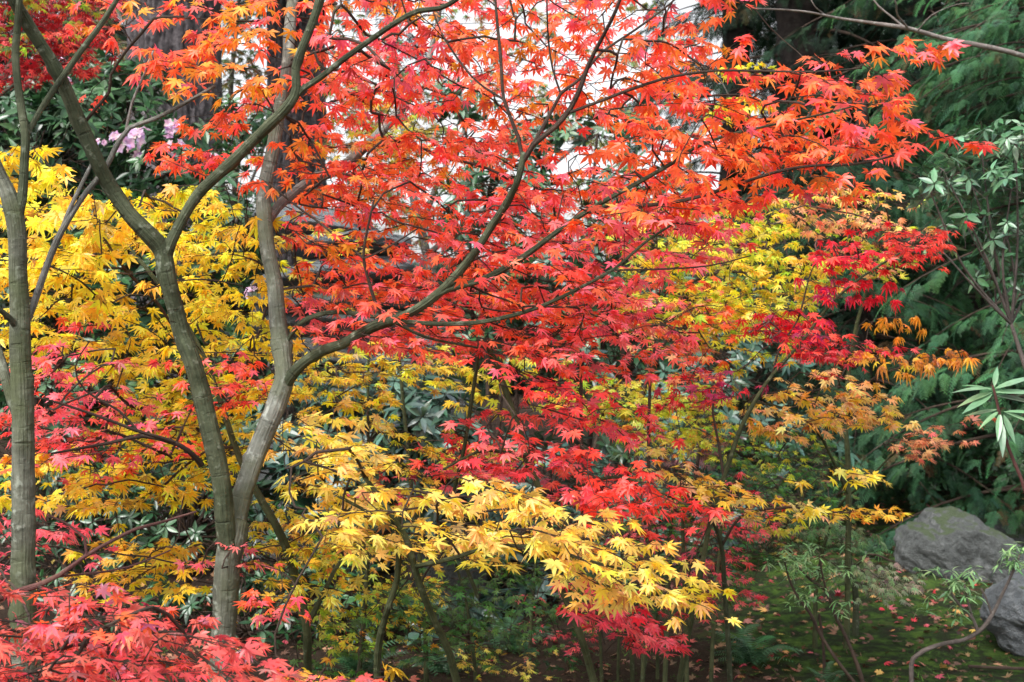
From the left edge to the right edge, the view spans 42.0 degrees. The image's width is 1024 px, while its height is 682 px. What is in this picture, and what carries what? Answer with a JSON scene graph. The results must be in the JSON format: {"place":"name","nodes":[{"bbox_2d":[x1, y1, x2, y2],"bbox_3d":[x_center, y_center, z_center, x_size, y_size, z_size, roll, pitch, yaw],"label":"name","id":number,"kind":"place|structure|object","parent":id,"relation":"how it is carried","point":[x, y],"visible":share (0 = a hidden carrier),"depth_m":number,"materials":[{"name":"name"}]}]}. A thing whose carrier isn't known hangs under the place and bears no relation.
{"place":"outdoors","nodes":[
{"label":"outdoors","id":0,"kind":"place"},
{"bbox_2d":[2,0,999,341],"label":"sky","id":1,"kind":"structure","parent":0,"point":[562,166],"materials":[{"name":"white"}]},
{"bbox_2d":[0,376,1023,681],"bbox_3d":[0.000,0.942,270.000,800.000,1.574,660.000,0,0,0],"label":"ground","id":2,"kind":"structure","parent":0,"point":[880,644],"depth_m":7.18,"materials":[{"name":"green plant"}]},
{"bbox_2d":[0,4,104,396],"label":"conifer tree","id":3,"kind":"object","parent":2,"relation":"on","point":[2,62],"visible":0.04,"depth_m":19.13,"materials":[{"name":"plant"}]},
{"bbox_2d":[0,0,126,96],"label":"maple tree","id":4,"kind":"object","parent":2,"relation":"on","point":[32,66],"visible":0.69,"depth_m":6.89,"materials":[{"name":"red plant"}]},
{"bbox_2d":[0,0,215,681],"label":"maple tree","id":5,"kind":"object","parent":2,"relation":"on","point":[17,380],"visible":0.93,"depth_m":3.58,"materials":[{"name":"plant"}]},
{"bbox_2d":[0,0,236,539],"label":"conifer tree","id":6,"kind":"object","parent":2,"relation":"on","point":[168,38],"visible":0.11,"depth_m":11.16,"materials":[{"name":"plant"}]},
{"bbox_2d":[0,0,238,436],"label":"conifer tree","id":7,"kind":"object","parent":2,"relation":"on","point":[121,35],"visible":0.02,"depth_m":19.22,"materials":[{"name":"green plant"}]},
{"bbox_2d":[0,46,288,585],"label":"rhododendron","id":8,"kind":"object","parent":2,"relation":"on","point":[124,165],"visible":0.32,"depth_m":9.02,"materials":[{"name":"green plant"}]},
{"bbox_2d":[0,508,385,681],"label":"maple tree","id":9,"kind":"object","parent":2,"relation":"on","point":[122,619],"visible":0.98,"depth_m":2.85,"materials":[{"name":"red plant"}]},
{"bbox_2d":[0,143,405,676],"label":"maple tree","id":10,"kind":"object","parent":2,"relation":"on","point":[77,254],"visible":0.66,"depth_m":4.71,"materials":[{"name":"yellow plant"}]},
{"bbox_2d":[0,458,420,649],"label":"rhododendron","id":11,"kind":"object","parent":2,"relation":"on","point":[131,519],"visible":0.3,"depth_m":7.10,"materials":[{"name":"green plant"}]},
{"bbox_2d":[57,0,373,414],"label":"birch tree","id":12,"kind":"object","parent":2,"relation":"on","point":[230,82],"visible":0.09,"depth_m":14.81,"materials":[{"name":"plant"}]},
{"bbox_2d":[231,208,267,413],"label":"conifer tree","id":13,"kind":"object","parent":2,"relation":"on","point":[263,360],"visible":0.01,"depth_m":20.81,"materials":[{"name":"green plant"}]},
{"bbox_2d":[221,0,427,376],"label":"conifer tree","id":14,"kind":"object","parent":2,"relation":"on","point":[310,119],"visible":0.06,"depth_m":13.27,"materials":[{"name":"plant"}]},
{"bbox_2d":[315,639,407,677],"bbox_3d":[-0.771,1.524,6.396,0.446,0.172,0.452,0,0,34],"label":"fern","id":15,"kind":"object","parent":2,"relation":"on","point":[351,663],"visible":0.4,"depth_m":6.38,"materials":[{"name":"green plant"}]},
{"bbox_2d":[220,346,524,568],"bbox_3d":[-0.689,0.837,7.533,1.798,1.660,1.364,0,0,35],"label":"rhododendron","id":16,"kind":"object","parent":2,"relation":"on","point":[425,413],"visible":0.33,"depth_m":7.19,"materials":[{"name":"green plant"}]},
{"bbox_2d":[257,208,576,681],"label":"maple tree","id":17,"kind":"object","parent":2,"relation":"on","point":[351,378],"visible":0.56,"depth_m":5.63,"materials":[{"name":"yellow plant"}]},
{"bbox_2d":[276,552,558,681],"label":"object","id":18,"kind":"object","parent":2,"relation":"on","point":[455,641],"visible":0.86,"depth_m":5.40,"materials":[{"name":"green plant"}]},
{"bbox_2d":[399,640,491,675],"bbox_3d":[-0.354,1.573,6.597,0.374,0.143,0.432,0,0,-33],"label":"fern","id":19,"kind":"object","parent":2,"relation":"on","point":[438,657],"visible":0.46,"depth_m":6.59,"materials":[{"name":"green plant"}]},
{"bbox_2d":[0,0,999,681],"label":"maple tree","id":20,"kind":"object","parent":2,"relation":"on","point":[496,302],"visible":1,"depth_m":4.03,"materials":[{"name":"red plant"}]},
{"bbox_2d":[263,399,743,681],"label":"maple tree","id":21,"kind":"object","parent":2,"relation":"on","point":[517,506],"visible":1,"depth_m":3.66,"materials":[{"name":"yellow plant"}]},
{"bbox_2d":[0,447,1023,681],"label":"fallen leaves","id":22,"kind":"object","parent":2,"relation":"on","point":[747,621],"visible":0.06,"depth_m":7.27,"materials":[{"name":"red plant"}]},
{"bbox_2d":[464,617,559,652],"bbox_3d":[-0.006,1.559,7.022,0.361,0.150,0.528,0,0,32],"label":"fern","id":23,"kind":"object","parent":2,"relation":"on","point":[507,625],"visible":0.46,"depth_m":7.03,"materials":[{"name":"green plant"}]},
{"bbox_2d":[38,507,1021,681],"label":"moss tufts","id":24,"kind":"object","parent":2,"relation":"on","point":[717,638],"visible":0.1,"depth_m":6.95,"materials":[{"name":"green plant"}]},
{"bbox_2d":[506,510,569,678],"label":"sapling","id":25,"kind":"object","parent":2,"relation":"on","point":[531,612],"visible":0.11,"depth_m":6.39,"materials":[{"name":"plant"}]},
{"bbox_2d":[346,341,733,681],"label":"maple tree","id":26,"kind":"object","parent":2,"relation":"on","point":[588,495],"visible":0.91,"depth_m":4.20,"materials":[{"name":"red plant"}]},
{"bbox_2d":[339,426,775,648],"bbox_3d":[0.429,1.176,8.293,3.410,1.245,1.810,0,0,-26],"label":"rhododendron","id":27,"kind":"object","parent":2,"relation":"on","point":[519,586],"visible":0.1,"depth_m":8.04,"materials":[{"name":"green plant"}]},
{"bbox_2d":[481,256,638,394],"bbox_3d":[0.711,0.197,27.263,5.400,4.089,5.492,0,0,0],"label":"conifer tree","id":28,"kind":"object","parent":2,"relation":"on","point":[507,321],"visible":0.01,"depth_m":26.00,"materials":[{"name":"green plant"}]},
{"bbox_2d":[329,57,845,644],"bbox_3d":[0.367,0.047,5.986,2.504,2.856,2.292,0,0,0],"label":"maple tree","id":29,"kind":"object","parent":2,"relation":"on","point":[709,319],"visible":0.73,"depth_m":5.80,"materials":[{"name":"yellow plant"}]},
{"bbox_2d":[421,66,771,539],"bbox_3d":[0.640,-0.245,10.420,2.951,3.772,1.271,0,0,0],"label":"tree","id":30,"kind":"object","parent":2,"relation":"on","point":[558,135],"visible":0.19,"depth_m":10.29,"materials":[{"name":"red plant"}]},
{"bbox_2d":[557,537,635,681],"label":"sapling","id":31,"kind":"object","parent":2,"relation":"on","point":[600,655],"visible":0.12,"depth_m":5.89,"materials":[{"name":"red plant"}]},
{"bbox_2d":[586,495,658,681],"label":"sapling","id":32,"kind":"object","parent":2,"relation":"on","point":[618,637],"visible":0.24,"depth_m":6.19,"materials":[{"name":"plant"}]},
{"bbox_2d":[539,236,712,394],"bbox_3d":[2.646,-0.129,25.900,4.947,4.282,4.470,0,0,-36],"label":"conifer tree","id":33,"kind":"object","parent":2,"relation":"on","point":[625,352],"visible":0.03,"depth_m":25.19,"materials":[{"name":"green plant"}]},
{"bbox_2d":[614,494,688,681],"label":"sapling","id":34,"kind":"object","parent":2,"relation":"on","point":[643,657],"visible":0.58,"depth_m":5.51,"materials":[{"name":"plant"}]},
{"bbox_2d":[622,503,713,678],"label":"sapling","id":35,"kind":"object","parent":2,"relation":"on","point":[657,663],"visible":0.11,"depth_m":6.39,"materials":[{"name":"plant"}]},
{"bbox_2d":[640,482,708,681],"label":"sapling","id":36,"kind":"object","parent":2,"relation":"on","point":[666,619],"visible":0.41,"depth_m":5.49,"materials":[{"name":"red plant"}]},
{"bbox_2d":[635,460,733,681],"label":"sapling","id":37,"kind":"object","parent":2,"relation":"on","point":[686,672],"visible":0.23,"depth_m":5.39,"materials":[{"name":"red plant"}]},
{"bbox_2d":[510,427,863,681],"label":"maple tree","id":38,"kind":"object","parent":2,"relation":"on","point":[553,610],"visible":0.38,"depth_m":6.63,"materials":[{"name":"green plant"}]},
{"bbox_2d":[660,485,778,681],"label":"sapling","id":39,"kind":"object","parent":2,"relation":"on","point":[755,537],"visible":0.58,"depth_m":6.00,"materials":[{"name":"red plant"}]},
{"bbox_2d":[585,288,861,554],"bbox_3d":[1.498,0.581,9.410,2.068,2.007,1.271,0,0,-21],"label":"rhododendron","id":40,"kind":"object","parent":2,"relation":"on","point":[749,380],"visible":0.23,"depth_m":9.24,"materials":[{"name":"green plant"}]},
{"bbox_2d":[604,0,852,425],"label":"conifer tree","id":41,"kind":"object","parent":2,"relation":"on","point":[727,43],"visible":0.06,"depth_m":18.80,"materials":[{"name":"green plant"}]},
{"bbox_2d":[643,428,831,631],"bbox_3d":[1.109,0.994,6.926,1.032,1.059,0.965,0,0,23],"label":"maple tree","id":42,"kind":"object","parent":2,"relation":"on","point":[668,463],"visible":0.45,"depth_m":6.97,"materials":[{"name":"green plant"}]},
{"bbox_2d":[708,624,803,667],"bbox_3d":[1.213,1.517,6.597,0.474,0.161,0.463,0,0,0],"label":"fern","id":43,"kind":"object","parent":2,"relation":"on","point":[744,647],"visible":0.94,"depth_m":6.61,"materials":[{"name":"green plant"}]},
{"bbox_2d":[628,442,912,681],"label":"maple tree","id":44,"kind":"object","parent":2,"relation":"on","point":[706,495],"visible":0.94,"depth_m":4.58,"materials":[{"name":"yellow plant"}]},
{"bbox_2d":[636,221,976,681],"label":"maple tree","id":45,"kind":"object","parent":2,"relation":"on","point":[902,249],"visible":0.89,"depth_m":5.01,"materials":[{"name":"red plant"}]},
{"bbox_2d":[600,0,1023,463],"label":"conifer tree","id":46,"kind":"object","parent":2,"relation":"on","point":[788,23],"visible":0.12,"depth_m":16.67,"materials":[{"name":"green plant"}]},
{"bbox_2d":[759,540,874,681],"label":"pieris shrub","id":47,"kind":"object","parent":2,"relation":"on","point":[794,570],"visible":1,"depth_m":6.00,"materials":[{"name":"green plant"}]},
{"bbox_2d":[805,661,857,681],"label":"fern","id":48,"kind":"object","parent":2,"relation":"on","point":[828,676],"visible":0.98,"depth_m":6.22,"materials":[{"name":"green plant"}]},
{"bbox_2d":[750,504,925,635],"bbox_3d":[1.657,1.197,6.722,0.887,0.699,1.327,0,0,13],"label":"maple tree","id":49,"kind":"object","parent":2,"relation":"on","point":[837,533],"visible":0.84,"depth_m":6.70,"materials":[{"name":"green plant"}]},
{"bbox_2d":[705,178,979,648],"bbox_3d":[1.446,0.356,5.950,1.243,2.146,1.636,0,0,0],"label":"maple tree","id":50,"kind":"object","parent":2,"relation":"on","point":[853,401],"visible":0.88,"depth_m":5.76,"materials":[{"name":"orange plant"}]},
{"bbox_2d":[824,535,893,555],"bbox_3d":[2.532,1.475,9.560,0.416,0.163,0.520,0,0,-38],"label":"fern","id":51,"kind":"object","parent":2,"relation":"on","point":[871,550],"visible":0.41,"depth_m":9.60,"materials":[{"name":"green plant"}]},
{"bbox_2d":[751,0,966,390],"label":"conifer tree","id":52,"kind":"object","parent":2,"relation":"on","point":[852,96],"depth_m":22.99,"materials":[{"name":"plant"}]},
{"bbox_2d":[709,84,1023,537],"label":"conifer tree","id":53,"kind":"object","parent":2,"relation":"on","point":[901,184],"visible":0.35,"depth_m":11.10,"materials":[{"name":"green plant"}]},
{"bbox_2d":[741,0,1023,467],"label":"conifer tree","id":54,"kind":"object","parent":2,"relation":"on","point":[890,37],"visible":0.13,"depth_m":15.38,"materials":[{"name":"green plant"}]},
{"bbox_2d":[753,0,1023,58],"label":"bare branch tree","id":55,"kind":"object","parent":2,"relation":"on","point":[899,25],"visible":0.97,"depth_m":6.00,"materials":[{"name":"grey wood"}]},
{"bbox_2d":[812,415,996,648],"bbox_3d":[1.913,0.930,6.241,0.655,1.182,0.932,0,0,-14],"label":"maple tree","id":56,"kind":"object","parent":2,"relation":"on","point":[920,443],"visible":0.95,"depth_m":6.20,"materials":[{"name":"orange plant"}]},
{"bbox_2d":[787,0,1023,550],"bbox_3d":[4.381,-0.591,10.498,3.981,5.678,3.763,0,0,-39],"label":"conifer tree","id":57,"kind":"object","parent":2,"relation":"on","point":[986,67],"visible":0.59,"depth_m":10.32,"materials":[{"name":"green plant"}]},
{"bbox_2d":[840,0,1023,414],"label":"conifer tree","id":58,"kind":"object","parent":2,"relation":"on","point":[1016,118],"visible":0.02,"depth_m":21.71,"materials":[{"name":"plant"}]},
{"bbox_2d":[854,365,1023,514],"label":"rhododendron","id":59,"kind":"object","parent":2,"relation":"on","point":[944,487],"visible":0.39,"depth_m":10.93,"materials":[{"name":"green plant"}]},
{"bbox_2d":[893,506,1023,583],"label":"boulder","id":60,"kind":"object","parent":2,"relation":"on","point":[944,539],"visible":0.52,"depth_m":8.67,"materials":[{"name":"grey stone"}]},
{"bbox_2d":[896,111,1023,368],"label":"rhododendron","id":61,"kind":"object","parent":2,"relation":"on","point":[939,191],"visible":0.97,"depth_m":5.49,"materials":[{"name":"green plant"}]},
{"bbox_2d":[909,541,1023,681],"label":"pieris shrub","id":62,"kind":"object","parent":2,"relation":"on","point":[953,585],"visible":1,"depth_m":5.99,"materials":[{"name":"green plant"}]},
{"bbox_2d":[952,366,1023,491],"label":"rhododendron sprig","id":63,"kind":"object","parent":2,"relation":"on","point":[979,399],"visible":1,"depth_m":3.99,"materials":[{"name":"green plant"}]},
{"bbox_2d":[968,665,1023,669],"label":"fallen stick","id":64,"kind":"object","parent":2,"relation":"on","point":[996,667],"visible":1,"depth_m":6.49,"materials":[{"name":"brown wood"}]},
{"bbox_2d":[978,514,1023,546],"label":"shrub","id":65,"kind":"object","parent":2,"relation":"on","point":[998,526],"visible":0.03,"depth_m":10.42,"materials":[{"name":"green plant"}]},
{"bbox_2d":[979,569,1023,655],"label":"boulder","id":66,"kind":"object","parent":2,"relation":"on","point":[1005,626],"visible":0.84,"depth_m":6.81,"materials":[{"name":"grey stone"}]}
]}

